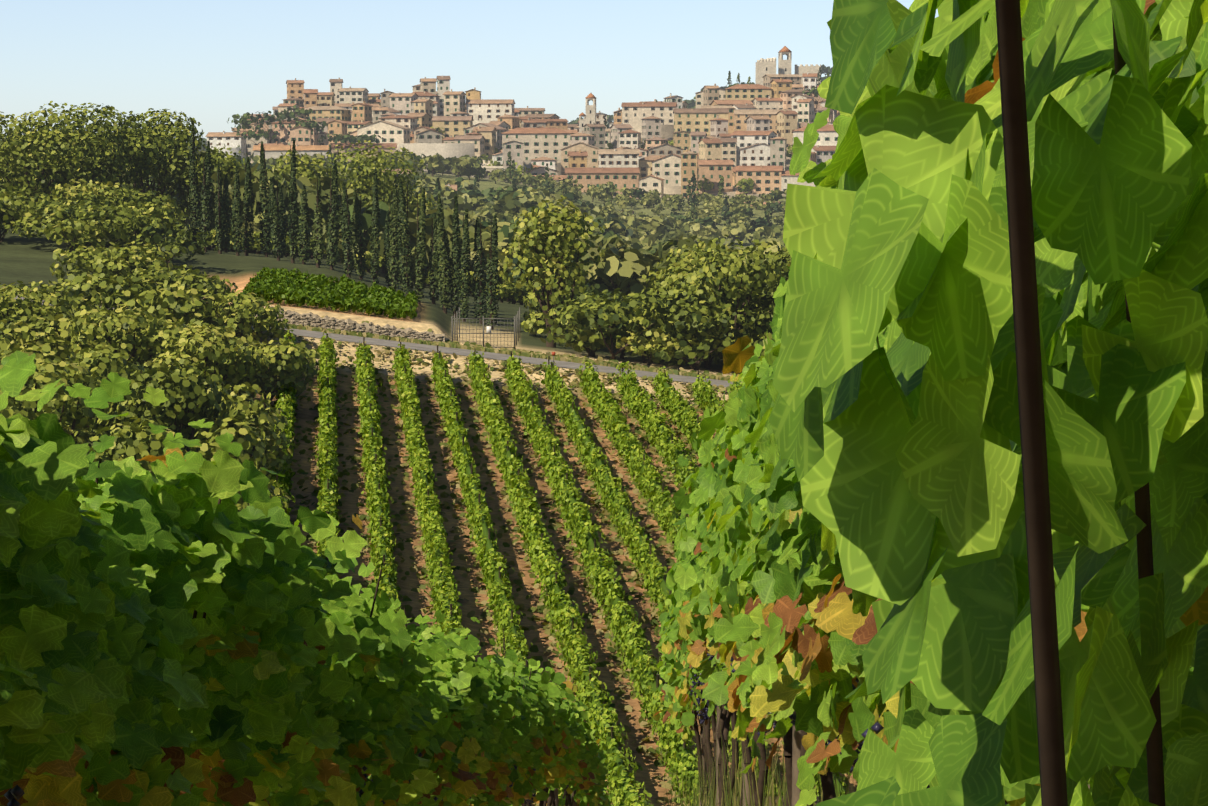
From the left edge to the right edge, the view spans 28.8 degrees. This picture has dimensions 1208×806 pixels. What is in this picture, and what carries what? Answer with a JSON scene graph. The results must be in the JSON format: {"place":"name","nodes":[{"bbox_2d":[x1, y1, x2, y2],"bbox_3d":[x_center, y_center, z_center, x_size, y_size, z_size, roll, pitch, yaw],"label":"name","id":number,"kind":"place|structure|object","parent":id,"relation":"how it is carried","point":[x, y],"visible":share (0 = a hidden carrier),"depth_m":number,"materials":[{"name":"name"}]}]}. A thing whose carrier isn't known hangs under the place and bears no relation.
{"place":"outdoors","nodes":[
{"label":"outdoors","id":0,"kind":"place"},
{"bbox_2d":[14,296,733,386],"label":"road","id":1,"kind":"structure","parent":0,"point":[466,352],"depth_m":147.04,"materials":[{"name":"grey asphalt"}]},
{"bbox_2d":[0,0,938,139],"label":"sky","id":2,"kind":"structure","parent":0,"point":[209,61],"materials":[{"name":"blue"}]},
{"bbox_2d":[0,75,1089,805],"bbox_3d":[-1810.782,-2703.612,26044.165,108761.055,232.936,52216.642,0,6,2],"label":"ground","id":3,"kind":"structure","parent":0,"point":[26,261],"depth_m":122.51,"materials":[{"name":"brown soil"}]},
{"bbox_2d":[0,280,112,347],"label":"oak","id":4,"kind":"object","parent":3,"relation":"on","point":[62,306],"visible":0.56,"depth_m":130.27,"materials":[{"name":"green plant"}]},
{"bbox_2d":[0,338,113,457],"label":"oak","id":5,"kind":"object","parent":3,"relation":"on","point":[74,411],"visible":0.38,"depth_m":96.25,"materials":[{"name":"green plant"}]},
{"bbox_2d":[0,101,132,199],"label":"oak","id":6,"kind":"object","parent":3,"relation":"on","point":[26,160],"visible":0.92,"depth_m":213.12,"materials":[{"name":"green plant"}]},
{"bbox_2d":[9,202,150,247],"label":"oak","id":7,"kind":"object","parent":3,"relation":"on","point":[105,218],"visible":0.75,"depth_m":181.50,"materials":[{"name":"green plant"}]},
{"bbox_2d":[4,103,178,198],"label":"oak","id":8,"kind":"object","parent":3,"relation":"on","point":[126,140],"visible":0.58,"depth_m":221.43,"materials":[{"name":"green plant"}]},
{"bbox_2d":[33,342,162,450],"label":"oak","id":9,"kind":"object","parent":3,"relation":"on","point":[102,366],"visible":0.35,"depth_m":102.67,"materials":[{"name":"green plant"}]},
{"bbox_2d":[40,183,175,217],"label":"tree","id":10,"kind":"object","parent":3,"relation":"on","point":[121,198],"visible":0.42,"depth_m":198.13,"materials":[{"name":"green plant"}]},
{"bbox_2d":[50,241,172,284],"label":"oak","id":11,"kind":"object","parent":3,"relation":"on","point":[112,261],"visible":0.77,"depth_m":149.52,"materials":[{"name":"green plant"}]},
{"bbox_2d":[64,307,194,383],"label":"oak","id":12,"kind":"object","parent":3,"relation":"on","point":[123,333],"visible":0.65,"depth_m":124.25,"materials":[{"name":"green plant"}]},
{"bbox_2d":[86,414,192,472],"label":"oak","id":13,"kind":"object","parent":3,"relation":"on","point":[140,444],"visible":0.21,"depth_m":84.03,"materials":[{"name":"green plant"}]},
{"bbox_2d":[99,108,217,199],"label":"oak","id":14,"kind":"object","parent":3,"relation":"on","point":[183,136],"visible":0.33,"depth_m":235.20,"materials":[{"name":"green plant"}]},
{"bbox_2d":[108,358,237,454],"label":"oak","id":15,"kind":"object","parent":3,"relation":"on","point":[185,393],"visible":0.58,"depth_m":100.20,"materials":[{"name":"green plant"}]},
{"bbox_2d":[121,264,237,316],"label":"oak","id":16,"kind":"object","parent":3,"relation":"on","point":[211,286],"visible":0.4,"depth_m":143.50,"materials":[{"name":"green plant"}]},
{"bbox_2d":[188,120,200,243],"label":"cypress","id":17,"kind":"object","parent":3,"relation":"on","point":[193,195],"visible":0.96,"depth_m":206.12,"materials":[{"name":"green plant"}]},
{"bbox_2d":[157,144,249,248],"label":"oak","id":18,"kind":"object","parent":3,"relation":"on","point":[228,163],"visible":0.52,"depth_m":234.78,"materials":[{"name":"green plant"}]},
{"bbox_2d":[199,141,213,251],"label":"cypress","id":19,"kind":"object","parent":3,"relation":"on","point":[206,187],"visible":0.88,"depth_m":199.97,"materials":[{"name":"green plant"}]},
{"bbox_2d":[146,322,268,395],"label":"oak","id":20,"kind":"object","parent":3,"relation":"on","point":[217,351],"visible":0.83,"depth_m":120.42,"materials":[{"name":"green plant"}]},
{"bbox_2d":[214,164,224,253],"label":"cypress","id":21,"kind":"object","parent":3,"relation":"on","point":[219,226],"visible":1,"depth_m":199.39,"materials":[{"name":"green plant"}]},
{"bbox_2d":[221,174,230,252],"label":"cypress","id":22,"kind":"object","parent":3,"relation":"on","point":[226,240],"visible":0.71,"depth_m":208.79,"materials":[{"name":"green plant"}]},
{"bbox_2d":[185,415,289,512],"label":"oak","id":23,"kind":"object","parent":3,"relation":"on","point":[209,450],"visible":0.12,"depth_m":87.10,"materials":[{"name":"green plant"}]},
{"bbox_2d":[231,165,243,255],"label":"cypress","id":24,"kind":"object","parent":3,"relation":"on","point":[236,210],"visible":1,"depth_m":198.05,"materials":[{"name":"green plant"}]},
{"bbox_2d":[189,290,289,344],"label":"oak","id":25,"kind":"object","parent":3,"relation":"on","point":[245,311],"visible":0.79,"depth_m":140.86,"materials":[{"name":"green plant"}]},
{"bbox_2d":[193,382,293,476],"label":"oak","id":26,"kind":"object","parent":3,"relation":"on","point":[247,411],"visible":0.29,"depth_m":104.91,"materials":[{"name":"green plant"}]},
{"bbox_2d":[241,157,254,255],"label":"cypress","id":27,"kind":"object","parent":3,"relation":"on","point":[248,198],"visible":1,"depth_m":199.38,"materials":[{"name":"green plant"}]},
{"bbox_2d":[258,141,271,256],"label":"cypress","id":28,"kind":"object","parent":3,"relation":"on","point":[265,232],"visible":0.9,"depth_m":199.77,"materials":[{"name":"green plant"}]},
{"bbox_2d":[241,165,289,227],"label":"tree","id":29,"kind":"object","parent":3,"relation":"on","point":[279,179],"visible":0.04,"depth_m":249.89,"materials":[{"name":"green plant"}]},
{"bbox_2d":[228,337,321,415],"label":"oak","id":30,"kind":"object","parent":3,"relation":"on","point":[279,357],"visible":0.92,"depth_m":124.26,"materials":[{"name":"green plant"}]},
{"bbox_2d":[268,177,283,260],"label":"cypress","id":31,"kind":"object","parent":3,"relation":"on","point":[276,226],"visible":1,"depth_m":195.39,"materials":[{"name":"green plant"}]},
{"bbox_2d":[273,182,286,257],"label":"cypress","id":32,"kind":"object","parent":3,"relation":"on","point":[281,205],"visible":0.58,"depth_m":204.83,"materials":[{"name":"green plant"}]},
{"bbox_2d":[288,140,298,262],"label":"cypress","id":33,"kind":"object","parent":3,"relation":"on","point":[292,232],"visible":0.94,"depth_m":193.32,"materials":[{"name":"green plant"}]},
{"bbox_2d":[296,184,310,264],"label":"cypress","id":34,"kind":"object","parent":3,"relation":"on","point":[303,224],"visible":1,"depth_m":193.29,"materials":[{"name":"green plant"}]},
{"bbox_2d":[0,351,613,805],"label":"vine","id":35,"kind":"object","parent":3,"relation":"on","point":[286,671],"visible":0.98,"depth_m":6.30,"materials":[{"name":"green plant"}]},
{"bbox_2d":[272,150,342,253],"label":"oak","id":36,"kind":"object","parent":3,"relation":"on","point":[303,170],"visible":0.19,"depth_m":261.69,"materials":[{"name":"green plant"}]},
{"bbox_2d":[312,173,323,267],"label":"cypress","id":37,"kind":"object","parent":3,"relation":"on","point":[318,231],"visible":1,"depth_m":191.27,"materials":[{"name":"green plant"}]},
{"bbox_2d":[238,267,417,318],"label":"terrace vine leaves","id":38,"kind":"object","parent":3,"relation":"on","point":[344,294],"visible":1,"depth_m":160.65,"materials":[{"name":"green plant"}]},
{"bbox_2d":[325,159,340,269],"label":"cypress","id":39,"kind":"object","parent":3,"relation":"on","point":[332,201],"visible":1,"depth_m":191.08,"materials":[{"name":"green plant"}]},
{"bbox_2d":[326,194,339,263],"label":"cypress","id":40,"kind":"object","parent":3,"relation":"on","point":[338,257],"visible":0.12,"depth_m":200.67,"materials":[{"name":"green plant"}]},
{"bbox_2d":[340,181,354,277],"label":"cypress","id":41,"kind":"object","parent":3,"relation":"on","point":[347,226],"visible":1,"depth_m":188.44,"materials":[{"name":"green plant"}]},
{"bbox_2d":[255,307,445,341],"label":"retaining wall","id":42,"kind":"structure","parent":3,"relation":"on","point":[307,319],"depth_m":149.45,"materials":[{"name":"stone"}]},
{"bbox_2d":[351,188,366,279],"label":"cypress","id":43,"kind":"object","parent":3,"relation":"on","point":[360,262],"visible":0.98,"depth_m":189.98,"materials":[{"name":"green plant"}]},
{"bbox_2d":[0,286,741,401],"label":"stone wall","id":44,"kind":"structure","parent":3,"relation":"on","point":[560,357],"depth_m":149.04,"materials":[{"name":"beige stone"}]},
{"bbox_2d":[320,140,427,216],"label":"oak","id":45,"kind":"object","parent":3,"relation":"on","point":[364,183],"visible":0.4,"depth_m":272.75,"materials":[{"name":"green plant"}]},
{"bbox_2d":[369,168,380,284],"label":"cypress","id":46,"kind":"object","parent":3,"relation":"on","point":[374,258],"visible":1,"depth_m":185.21,"materials":[{"name":"green plant"}]},
{"bbox_2d":[0,178,773,462],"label":"undergrowth","id":47,"kind":"object","parent":3,"relation":"on","point":[593,318],"visible":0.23,"depth_m":151.69,"materials":[{"name":"green plant"}]},
{"bbox_2d":[382,210,395,285],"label":"cypress","id":48,"kind":"object","parent":3,"relation":"on","point":[387,235],"visible":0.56,"depth_m":191.33,"materials":[{"name":"green plant"}]},
{"bbox_2d":[386,184,399,290],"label":"cypress","id":49,"kind":"object","parent":3,"relation":"on","point":[392,252],"visible":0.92,"depth_m":184.56,"materials":[{"name":"green plant"}]},
{"bbox_2d":[0,132,786,301],"bbox_3d":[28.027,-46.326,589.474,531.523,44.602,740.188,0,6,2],"label":"trees","id":50,"kind":"object","parent":3,"relation":"on","point":[627,263],"visible":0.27,"depth_m":602.51,"materials":[{"name":"green plant"}]},
{"bbox_2d":[396,179,413,294],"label":"cypress","id":51,"kind":"object","parent":3,"relation":"on","point":[408,266],"visible":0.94,"depth_m":178.87,"materials":[{"name":"green plant"}]},
{"bbox_2d":[382,182,436,216],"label":"tree","id":52,"kind":"object","parent":3,"relation":"on","point":[428,204],"visible":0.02,"depth_m":299.97,"materials":[{"name":"green plant"}]},
{"bbox_2d":[16,146,816,294],"bbox_3d":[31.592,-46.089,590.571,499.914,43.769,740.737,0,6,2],"label":"hillside oaks","id":53,"kind":"object","parent":3,"relation":"on","point":[366,213],"visible":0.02,"depth_m":609.71,"materials":[{"name":"green plant"}]},
{"bbox_2d":[415,188,426,304],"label":"cypress","id":54,"kind":"object","parent":3,"relation":"on","point":[420,256],"visible":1,"depth_m":176.94,"materials":[{"name":"green plant"}]},
{"bbox_2d":[428,214,440,304],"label":"cypress","id":55,"kind":"object","parent":3,"relation":"on","point":[434,287],"visible":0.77,"depth_m":180.63,"materials":[{"name":"green plant"}]},
{"bbox_2d":[435,193,451,313],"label":"cypress","id":56,"kind":"object","parent":3,"relation":"on","point":[443,272],"visible":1,"depth_m":176.18,"materials":[{"name":"green plant"}]},
{"bbox_2d":[440,231,451,301],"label":"cypress","id":57,"kind":"object","parent":3,"relation":"on","point":[448,255],"visible":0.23,"depth_m":185.19,"materials":[{"name":"green plant"}]},
{"bbox_2d":[450,194,461,316],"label":"cypress","id":58,"kind":"object","parent":3,"relation":"on","point":[456,253],"visible":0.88,"depth_m":176.51,"materials":[{"name":"green plant"}]},
{"bbox_2d":[458,209,470,321],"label":"cypress","id":59,"kind":"object","parent":3,"relation":"on","point":[465,282],"visible":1,"depth_m":173.79,"materials":[{"name":"green plant"}]},
{"bbox_2d":[471,217,488,323],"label":"cypress","id":60,"kind":"object","parent":3,"relation":"on","point":[478,246],"visible":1,"depth_m":174.25,"materials":[{"name":"green plant"}]},
{"bbox_2d":[451,307,519,348],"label":"field gate","id":61,"kind":"structure","parent":3,"relation":"on","point":[488,329],"depth_m":149.85,"materials":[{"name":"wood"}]},
{"bbox_2d":[485,215,499,328],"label":"cypress","id":62,"kind":"object","parent":3,"relation":"on","point":[492,261],"visible":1,"depth_m":170.19,"materials":[{"name":"green plant"}]},
{"bbox_2d":[4,641,1006,805],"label":"vine leaves","id":63,"kind":"object","parent":3,"relation":"on","point":[18,793],"visible":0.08,"depth_m":9.03,"materials":[{"name":"plant"}]},
{"bbox_2d":[186,65,832,154],"bbox_3d":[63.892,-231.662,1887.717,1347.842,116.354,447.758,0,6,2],"label":"cypress trees","id":64,"kind":"object","parent":3,"relation":"on","point":[692,102],"visible":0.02,"depth_m":2044.66,"materials":[{"name":"green plant"}]},
{"bbox_2d":[205,46,839,213],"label":"hilltop town","id":65,"kind":"object","parent":3,"relation":"on","point":[733,135],"visible":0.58,"depth_m":1042.18,"materials":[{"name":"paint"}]},
{"bbox_2d":[227,78,821,156],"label":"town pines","id":66,"kind":"object","parent":3,"relation":"on","point":[285,114],"visible":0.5,"depth_m":1008.82,"materials":[{"name":"green plant"}]},
{"bbox_2d":[247,120,813,194],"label":"town trees","id":67,"kind":"object","parent":3,"relation":"on","point":[744,184],"visible":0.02,"depth_m":963.34,"materials":[{"name":"green plant"}]},
{"bbox_2d":[236,67,829,157],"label":"cypress trees","id":68,"kind":"object","parent":3,"relation":"on","point":[605,121],"visible":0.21,"depth_m":1174.99,"materials":[{"name":"green plant"}]},
{"bbox_2d":[326,144,771,248],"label":"cypress trees","id":69,"kind":"object","parent":3,"relation":"on","point":[693,202],"visible":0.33,"depth_m":861.89,"materials":[{"name":"green plant"}]},
{"bbox_2d":[498,195,607,347],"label":"oak","id":70,"kind":"object","parent":3,"relation":"on","point":[557,246],"visible":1,"depth_m":159.07,"materials":[{"name":"green plant"}]},
{"bbox_2d":[267,336,857,805],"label":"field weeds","id":71,"kind":"object","parent":3,"relation":"on","point":[555,524],"visible":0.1,"depth_m":109.45,"materials":[{"name":"green plant"}]},
{"bbox_2d":[95,0,1164,805],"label":"vine wood","id":72,"kind":"object","parent":3,"relation":"on","point":[1035,470],"visible":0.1,"depth_m":0.89,"materials":[{"name":"brown wood"}]},
{"bbox_2d":[613,287,715,363],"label":"oak","id":73,"kind":"object","parent":3,"relation":"on","point":[672,300],"visible":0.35,"depth_m":153.64,"materials":[{"name":"green plant"}]},
{"bbox_2d":[268,327,1089,805],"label":"grapevine rows","id":74,"kind":"object","parent":3,"relation":"on","point":[482,385],"depth_m":105.75,"materials":[{"name":"green plant"}]},
{"bbox_2d":[641,257,732,363],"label":"oak","id":75,"kind":"object","parent":3,"relation":"on","point":[677,269],"visible":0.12,"depth_m":159.67,"materials":[{"name":"green plant"}]},
{"bbox_2d":[536,728,855,805],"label":"dry grass","id":76,"kind":"structure","parent":3,"relation":"on","point":[771,783],"depth_m":16.86,"materials":[{"name":"brown plant"}]},
{"bbox_2d":[654,235,753,293],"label":"oak","id":77,"kind":"object","parent":3,"relation":"on","point":[691,252],"visible":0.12,"depth_m":180.03,"materials":[{"name":"green plant"}]},
{"bbox_2d":[650,234,791,371],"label":"oak","id":78,"kind":"object","parent":3,"relation":"on","point":[737,279],"visible":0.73,"depth_m":153.95,"materials":[{"name":"green plant"}]},
{"bbox_2d":[740,246,791,342],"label":"oak","id":79,"kind":"object","parent":3,"relation":"on","point":[780,261],"visible":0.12,"depth_m":155.60,"materials":[{"name":"green plant"}]},
{"bbox_2d":[750,250,790,278],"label":"tree","id":80,"kind":"object","parent":3,"relation":"on","point":[773,259],"depth_m":179.09,"materials":[{"name":"green plant"}]},
{"bbox_2d":[653,0,1207,805],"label":"vine","id":81,"kind":"object","parent":3,"relation":"on","point":[773,604],"visible":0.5,"depth_m":5.50,"materials":[{"name":"green plant"}]},
{"bbox_2d":[769,0,1207,805],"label":"leaves","id":82,"kind":"object","parent":81,"relation":"attached to","point":[903,454],"visible":0.83,"depth_m":1.24,"materials":[{"name":"green plant"}]}
]}

